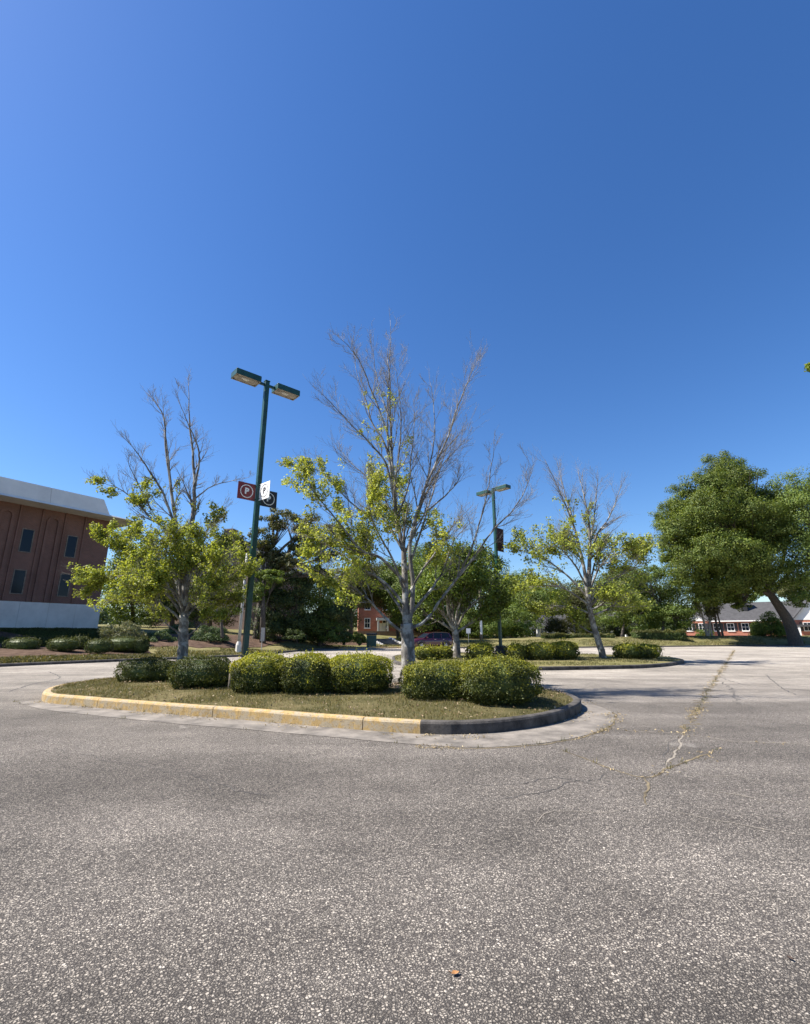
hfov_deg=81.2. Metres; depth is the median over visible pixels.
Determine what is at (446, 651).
clipped shrub
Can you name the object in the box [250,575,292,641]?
evergreen tree
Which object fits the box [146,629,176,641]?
shrub
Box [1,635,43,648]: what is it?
clipped shrub
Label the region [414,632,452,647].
parked car
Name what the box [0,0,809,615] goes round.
sky
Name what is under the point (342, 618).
evergreen tree
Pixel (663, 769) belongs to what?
pavement crack
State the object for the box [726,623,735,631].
window
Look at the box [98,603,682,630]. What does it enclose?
woods
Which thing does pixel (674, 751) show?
pavement crack
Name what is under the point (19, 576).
window
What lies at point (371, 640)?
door
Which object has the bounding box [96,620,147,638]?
shrub
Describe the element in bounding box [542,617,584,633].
bush
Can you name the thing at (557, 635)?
hedge
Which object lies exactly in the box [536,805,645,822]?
pavement crack
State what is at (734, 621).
low brick building
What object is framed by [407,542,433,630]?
broadleaf tree
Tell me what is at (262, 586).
broadleaf tree
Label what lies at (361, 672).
clipped shrub
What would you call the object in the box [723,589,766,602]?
broadleaf tree
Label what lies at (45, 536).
brick building
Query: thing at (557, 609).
broadleaf tree
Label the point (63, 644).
clipped shrub
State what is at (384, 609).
broadleaf tree
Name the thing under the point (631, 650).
clipped shrub
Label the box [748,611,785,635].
shrub
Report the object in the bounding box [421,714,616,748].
pavement crack
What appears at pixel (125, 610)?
broadleaf tree
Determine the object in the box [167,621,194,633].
ivy mound
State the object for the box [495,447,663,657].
ornamental tree
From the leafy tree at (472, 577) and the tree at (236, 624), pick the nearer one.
the leafy tree at (472, 577)
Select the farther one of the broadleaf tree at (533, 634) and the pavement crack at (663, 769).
the broadleaf tree at (533, 634)
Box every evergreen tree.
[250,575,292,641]
[266,567,318,642]
[299,580,343,646]
[300,601,356,641]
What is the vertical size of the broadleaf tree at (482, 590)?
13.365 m
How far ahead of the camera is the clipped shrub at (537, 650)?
24.18 m
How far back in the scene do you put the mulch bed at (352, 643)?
53.05 m
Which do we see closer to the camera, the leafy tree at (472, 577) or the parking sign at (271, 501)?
the parking sign at (271, 501)
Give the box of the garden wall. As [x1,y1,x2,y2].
[339,631,465,636]
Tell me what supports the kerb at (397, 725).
on the parking lot
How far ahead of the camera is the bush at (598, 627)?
81.25 m
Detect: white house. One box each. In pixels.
[514,615,568,636]
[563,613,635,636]
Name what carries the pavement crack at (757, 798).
on the parking lot
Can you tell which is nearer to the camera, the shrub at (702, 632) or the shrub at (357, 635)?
the shrub at (357, 635)
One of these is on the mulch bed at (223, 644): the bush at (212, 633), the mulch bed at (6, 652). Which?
the bush at (212, 633)
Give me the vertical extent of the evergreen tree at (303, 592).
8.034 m
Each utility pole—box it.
[235,553,247,652]
[479,586,482,641]
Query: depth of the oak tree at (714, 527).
60.91 m
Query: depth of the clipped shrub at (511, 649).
24.28 m
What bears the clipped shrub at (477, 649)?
on the island lawn at (605, 662)
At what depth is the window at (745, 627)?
93.74 m
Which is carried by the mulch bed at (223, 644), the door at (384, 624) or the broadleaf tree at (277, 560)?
the broadleaf tree at (277, 560)
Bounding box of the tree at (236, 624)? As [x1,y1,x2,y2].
[152,528,301,629]
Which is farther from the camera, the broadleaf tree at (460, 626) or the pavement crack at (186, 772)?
the broadleaf tree at (460, 626)
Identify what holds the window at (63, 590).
in the brick building at (45, 536)
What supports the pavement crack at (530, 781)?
on the parking lot
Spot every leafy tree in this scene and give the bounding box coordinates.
[395,535,519,657]
[804,361,809,372]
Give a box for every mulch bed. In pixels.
[0,627,152,656]
[150,634,290,647]
[317,638,366,644]
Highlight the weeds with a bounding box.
[13,651,733,768]
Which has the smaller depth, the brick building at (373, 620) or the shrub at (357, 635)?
the shrub at (357, 635)
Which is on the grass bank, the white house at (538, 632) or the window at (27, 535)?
the white house at (538, 632)
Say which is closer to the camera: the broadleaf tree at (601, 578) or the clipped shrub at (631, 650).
the clipped shrub at (631, 650)
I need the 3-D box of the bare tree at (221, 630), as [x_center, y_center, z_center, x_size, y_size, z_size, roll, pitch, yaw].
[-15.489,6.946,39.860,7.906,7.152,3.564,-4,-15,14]
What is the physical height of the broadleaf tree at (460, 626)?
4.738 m
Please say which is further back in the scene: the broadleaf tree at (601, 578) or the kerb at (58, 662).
the broadleaf tree at (601, 578)
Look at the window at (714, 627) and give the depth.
96.28 m
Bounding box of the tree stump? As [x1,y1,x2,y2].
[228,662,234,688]
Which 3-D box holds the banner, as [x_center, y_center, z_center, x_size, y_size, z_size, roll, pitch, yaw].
[5.750,1.690,28.662,0.056,1.437,0.900,-13,-19,40]
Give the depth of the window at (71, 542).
40.60 m
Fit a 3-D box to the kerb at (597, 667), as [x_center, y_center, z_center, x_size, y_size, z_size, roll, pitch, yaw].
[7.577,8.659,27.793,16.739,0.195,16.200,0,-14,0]
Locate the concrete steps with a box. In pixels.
[377,637,400,644]
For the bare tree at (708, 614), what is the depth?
66.29 m
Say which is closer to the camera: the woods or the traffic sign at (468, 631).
the traffic sign at (468, 631)
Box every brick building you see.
[0,476,139,627]
[357,567,443,630]
[684,597,809,635]
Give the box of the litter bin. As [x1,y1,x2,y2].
[366,633,376,646]
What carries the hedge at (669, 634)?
on the grass bank
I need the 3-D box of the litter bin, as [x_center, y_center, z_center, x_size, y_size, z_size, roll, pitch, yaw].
[-3.683,14.126,52.124,1.160,1.520,1.000,0,-14,0]
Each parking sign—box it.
[237,481,256,500]
[258,481,269,500]
[260,491,276,508]
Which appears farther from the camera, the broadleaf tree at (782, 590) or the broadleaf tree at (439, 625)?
the broadleaf tree at (782, 590)
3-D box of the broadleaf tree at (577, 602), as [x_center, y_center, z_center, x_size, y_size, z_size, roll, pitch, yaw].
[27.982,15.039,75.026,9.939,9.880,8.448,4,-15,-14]
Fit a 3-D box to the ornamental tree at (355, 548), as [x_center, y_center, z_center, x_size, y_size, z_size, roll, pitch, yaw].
[-0.211,-1.149,13.854,8.022,12.381,4.462,0,-14,0]
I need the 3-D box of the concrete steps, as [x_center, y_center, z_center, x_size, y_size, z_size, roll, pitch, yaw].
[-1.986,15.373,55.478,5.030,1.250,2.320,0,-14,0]
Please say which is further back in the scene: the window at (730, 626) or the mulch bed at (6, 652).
the window at (730, 626)
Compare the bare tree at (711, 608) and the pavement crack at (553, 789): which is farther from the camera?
the bare tree at (711, 608)
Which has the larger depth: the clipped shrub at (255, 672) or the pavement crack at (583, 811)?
the clipped shrub at (255, 672)
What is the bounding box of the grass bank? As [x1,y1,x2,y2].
[14,624,809,662]
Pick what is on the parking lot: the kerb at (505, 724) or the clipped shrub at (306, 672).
the kerb at (505, 724)
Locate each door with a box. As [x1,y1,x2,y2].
[368,637,374,644]
[379,623,385,630]
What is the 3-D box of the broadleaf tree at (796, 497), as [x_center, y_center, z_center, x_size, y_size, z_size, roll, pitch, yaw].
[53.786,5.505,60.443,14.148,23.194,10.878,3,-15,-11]
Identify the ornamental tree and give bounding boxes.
[62,368,264,663]
[275,309,542,683]
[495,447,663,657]
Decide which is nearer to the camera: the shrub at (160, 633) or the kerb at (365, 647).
the shrub at (160, 633)
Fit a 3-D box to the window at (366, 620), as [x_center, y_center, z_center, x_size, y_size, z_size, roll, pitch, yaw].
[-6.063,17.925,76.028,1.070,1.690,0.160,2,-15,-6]
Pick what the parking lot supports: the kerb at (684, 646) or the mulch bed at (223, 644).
the kerb at (684, 646)
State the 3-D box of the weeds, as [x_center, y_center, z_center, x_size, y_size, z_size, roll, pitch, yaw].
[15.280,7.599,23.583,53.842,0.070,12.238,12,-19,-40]
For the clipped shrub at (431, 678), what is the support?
on the island lawn at (508, 710)
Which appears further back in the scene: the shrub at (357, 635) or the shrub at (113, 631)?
the shrub at (357, 635)
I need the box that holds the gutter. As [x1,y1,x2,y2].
[18,700,614,746]
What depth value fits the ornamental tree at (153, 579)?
14.26 m
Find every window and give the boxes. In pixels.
[9,569,26,593]
[18,528,34,552]
[56,573,71,596]
[64,535,77,557]
[364,618,370,628]
[713,623,720,631]
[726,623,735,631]
[741,623,749,631]
[803,622,809,630]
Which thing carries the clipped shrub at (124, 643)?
on the mulch bed at (6, 652)
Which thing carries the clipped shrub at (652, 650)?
on the island lawn at (605, 662)
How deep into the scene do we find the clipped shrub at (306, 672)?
10.06 m
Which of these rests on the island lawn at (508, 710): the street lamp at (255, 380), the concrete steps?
the street lamp at (255, 380)
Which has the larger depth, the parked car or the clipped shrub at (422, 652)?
the parked car
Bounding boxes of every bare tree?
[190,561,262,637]
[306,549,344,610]
[688,592,718,635]
[703,600,723,635]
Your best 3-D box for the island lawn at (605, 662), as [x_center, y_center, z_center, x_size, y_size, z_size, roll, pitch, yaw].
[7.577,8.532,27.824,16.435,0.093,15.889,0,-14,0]
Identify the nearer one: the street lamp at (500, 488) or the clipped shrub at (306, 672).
the clipped shrub at (306, 672)
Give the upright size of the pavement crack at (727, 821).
0.001 m
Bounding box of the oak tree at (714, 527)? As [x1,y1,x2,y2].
[647,449,804,645]
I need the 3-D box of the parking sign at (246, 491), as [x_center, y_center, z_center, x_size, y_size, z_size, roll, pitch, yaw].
[-5.042,-0.660,15.087,0.630,0.560,0.032,14,-20,-42]
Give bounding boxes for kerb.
[0,647,338,666]
[41,681,420,733]
[339,647,400,648]
[392,652,684,670]
[420,689,581,734]
[450,644,809,647]
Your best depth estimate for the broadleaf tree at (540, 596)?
71.42 m
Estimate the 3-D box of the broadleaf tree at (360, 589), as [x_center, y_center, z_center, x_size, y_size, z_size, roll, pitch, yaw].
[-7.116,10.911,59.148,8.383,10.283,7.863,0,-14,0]
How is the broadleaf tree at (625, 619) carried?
on the grass bank
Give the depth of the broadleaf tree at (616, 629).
76.98 m
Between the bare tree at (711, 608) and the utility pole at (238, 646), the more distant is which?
the bare tree at (711, 608)
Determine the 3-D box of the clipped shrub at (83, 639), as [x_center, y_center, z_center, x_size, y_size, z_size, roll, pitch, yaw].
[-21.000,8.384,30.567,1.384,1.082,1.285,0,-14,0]
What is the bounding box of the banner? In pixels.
[497,528,503,551]
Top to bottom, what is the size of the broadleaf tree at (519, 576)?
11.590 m
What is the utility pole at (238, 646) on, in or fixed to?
on the grass bank
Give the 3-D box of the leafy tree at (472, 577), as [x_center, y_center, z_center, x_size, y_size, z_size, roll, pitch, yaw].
[3.134,4.664,26.440,7.405,6.869,6.030,0,-14,0]
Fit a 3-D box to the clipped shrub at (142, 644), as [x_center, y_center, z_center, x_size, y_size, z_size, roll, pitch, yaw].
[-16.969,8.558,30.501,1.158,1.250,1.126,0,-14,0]
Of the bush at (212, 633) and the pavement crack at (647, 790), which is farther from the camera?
the bush at (212, 633)
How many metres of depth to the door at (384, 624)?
76.15 m
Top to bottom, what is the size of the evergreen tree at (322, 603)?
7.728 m
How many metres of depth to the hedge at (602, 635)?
60.11 m
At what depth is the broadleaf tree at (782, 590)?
114.94 m
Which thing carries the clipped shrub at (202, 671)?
on the island lawn at (508, 710)
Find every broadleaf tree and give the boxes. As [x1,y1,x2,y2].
[100,542,172,626]
[133,584,201,628]
[191,580,252,627]
[225,507,346,638]
[246,569,284,643]
[330,564,378,637]
[348,559,401,638]
[348,560,394,631]
[371,554,459,638]
[387,607,458,634]
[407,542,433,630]
[434,559,493,619]
[438,614,493,636]
[458,608,513,638]
[473,552,520,618]
[492,604,544,637]
[500,569,547,634]
[509,616,536,636]
[511,586,573,632]
[530,583,585,616]
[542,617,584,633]
[552,578,612,633]
[566,566,647,612]
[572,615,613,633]
[591,564,668,636]
[600,615,635,636]
[631,564,707,631]
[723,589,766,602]
[765,466,809,607]
[775,571,809,600]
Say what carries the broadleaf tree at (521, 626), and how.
on the grass bank
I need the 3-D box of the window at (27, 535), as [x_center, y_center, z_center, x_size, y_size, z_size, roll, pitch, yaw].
[-30.408,2.295,37.955,0.070,1.917,0.852,-9,-17,31]
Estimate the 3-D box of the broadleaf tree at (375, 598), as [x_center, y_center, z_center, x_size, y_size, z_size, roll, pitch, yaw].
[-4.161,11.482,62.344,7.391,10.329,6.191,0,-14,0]
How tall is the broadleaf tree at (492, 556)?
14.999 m
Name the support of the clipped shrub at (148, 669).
on the island lawn at (508, 710)
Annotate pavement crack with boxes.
[56,748,277,796]
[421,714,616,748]
[456,777,595,785]
[479,771,607,799]
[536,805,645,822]
[561,749,714,776]
[620,729,801,743]
[643,777,649,804]
[656,806,806,836]
[666,735,683,765]
[679,655,731,731]
[711,790,805,805]
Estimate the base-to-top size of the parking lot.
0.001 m
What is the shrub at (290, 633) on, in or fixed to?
on the grass bank
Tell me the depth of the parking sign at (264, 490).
15.08 m
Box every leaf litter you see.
[29,651,784,778]
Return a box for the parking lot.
[0,646,809,1023]
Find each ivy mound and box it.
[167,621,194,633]
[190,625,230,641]
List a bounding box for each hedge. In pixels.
[0,627,99,640]
[539,632,578,638]
[577,632,614,637]
[630,628,687,640]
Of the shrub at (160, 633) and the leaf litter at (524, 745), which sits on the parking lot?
the leaf litter at (524, 745)
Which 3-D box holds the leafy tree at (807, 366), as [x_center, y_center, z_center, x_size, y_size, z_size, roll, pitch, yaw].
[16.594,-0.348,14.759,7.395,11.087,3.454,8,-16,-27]
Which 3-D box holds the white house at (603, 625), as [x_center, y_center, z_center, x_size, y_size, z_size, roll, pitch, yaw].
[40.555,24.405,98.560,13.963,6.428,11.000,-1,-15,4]
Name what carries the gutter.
on the parking lot
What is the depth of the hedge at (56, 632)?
33.91 m
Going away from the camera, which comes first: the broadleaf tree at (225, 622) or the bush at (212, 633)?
the bush at (212, 633)
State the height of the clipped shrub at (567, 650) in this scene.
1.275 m
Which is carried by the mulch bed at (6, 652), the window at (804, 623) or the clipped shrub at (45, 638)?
the clipped shrub at (45, 638)
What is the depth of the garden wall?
70.19 m
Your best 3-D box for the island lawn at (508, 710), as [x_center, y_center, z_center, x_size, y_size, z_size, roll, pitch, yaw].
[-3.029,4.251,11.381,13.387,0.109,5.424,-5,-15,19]
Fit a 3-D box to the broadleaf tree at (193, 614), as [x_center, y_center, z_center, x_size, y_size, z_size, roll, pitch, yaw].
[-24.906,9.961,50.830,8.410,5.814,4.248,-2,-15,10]
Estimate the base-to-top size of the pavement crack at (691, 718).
0.001 m
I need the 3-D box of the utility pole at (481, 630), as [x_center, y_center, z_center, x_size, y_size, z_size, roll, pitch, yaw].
[9.366,10.727,59.114,1.600,12.456,0.544,0,-14,0]
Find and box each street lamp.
[231,367,299,657]
[476,484,510,656]
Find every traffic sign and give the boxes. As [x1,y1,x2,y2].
[260,628,264,649]
[466,628,470,641]
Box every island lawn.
[51,679,572,719]
[395,653,680,665]
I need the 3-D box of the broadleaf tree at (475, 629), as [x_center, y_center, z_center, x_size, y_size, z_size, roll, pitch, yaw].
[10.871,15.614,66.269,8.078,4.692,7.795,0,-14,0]
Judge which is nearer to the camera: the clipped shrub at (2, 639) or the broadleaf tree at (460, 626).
the clipped shrub at (2, 639)
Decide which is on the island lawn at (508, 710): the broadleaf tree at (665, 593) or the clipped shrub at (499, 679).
the clipped shrub at (499, 679)
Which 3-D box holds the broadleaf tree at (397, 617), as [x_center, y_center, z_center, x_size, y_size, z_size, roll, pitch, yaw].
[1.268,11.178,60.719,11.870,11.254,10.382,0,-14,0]
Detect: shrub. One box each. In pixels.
[0,635,9,642]
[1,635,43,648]
[34,635,53,645]
[44,635,81,651]
[73,634,91,648]
[83,636,113,653]
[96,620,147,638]
[105,635,136,650]
[113,653,180,682]
[132,635,150,652]
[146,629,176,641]
[163,652,236,689]
[227,648,287,693]
[276,648,333,694]
[282,628,304,639]
[322,648,394,693]
[338,626,354,644]
[353,631,367,645]
[399,654,471,700]
[415,644,438,659]
[435,642,454,658]
[453,651,545,706]
[463,640,497,659]
[503,641,528,659]
[523,639,557,659]
[548,637,581,659]
[609,640,646,658]
[638,641,663,658]
[695,629,713,635]
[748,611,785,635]
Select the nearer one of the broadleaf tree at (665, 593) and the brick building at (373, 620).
the broadleaf tree at (665, 593)
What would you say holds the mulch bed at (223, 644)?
on the grass bank
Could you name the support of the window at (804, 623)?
in the low brick building at (734, 621)
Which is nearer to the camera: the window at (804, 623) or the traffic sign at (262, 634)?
the traffic sign at (262, 634)
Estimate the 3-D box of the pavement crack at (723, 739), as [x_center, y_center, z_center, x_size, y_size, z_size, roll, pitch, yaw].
[4.490,3.371,7.071,2.564,0.001,0.287,-7,-16,25]

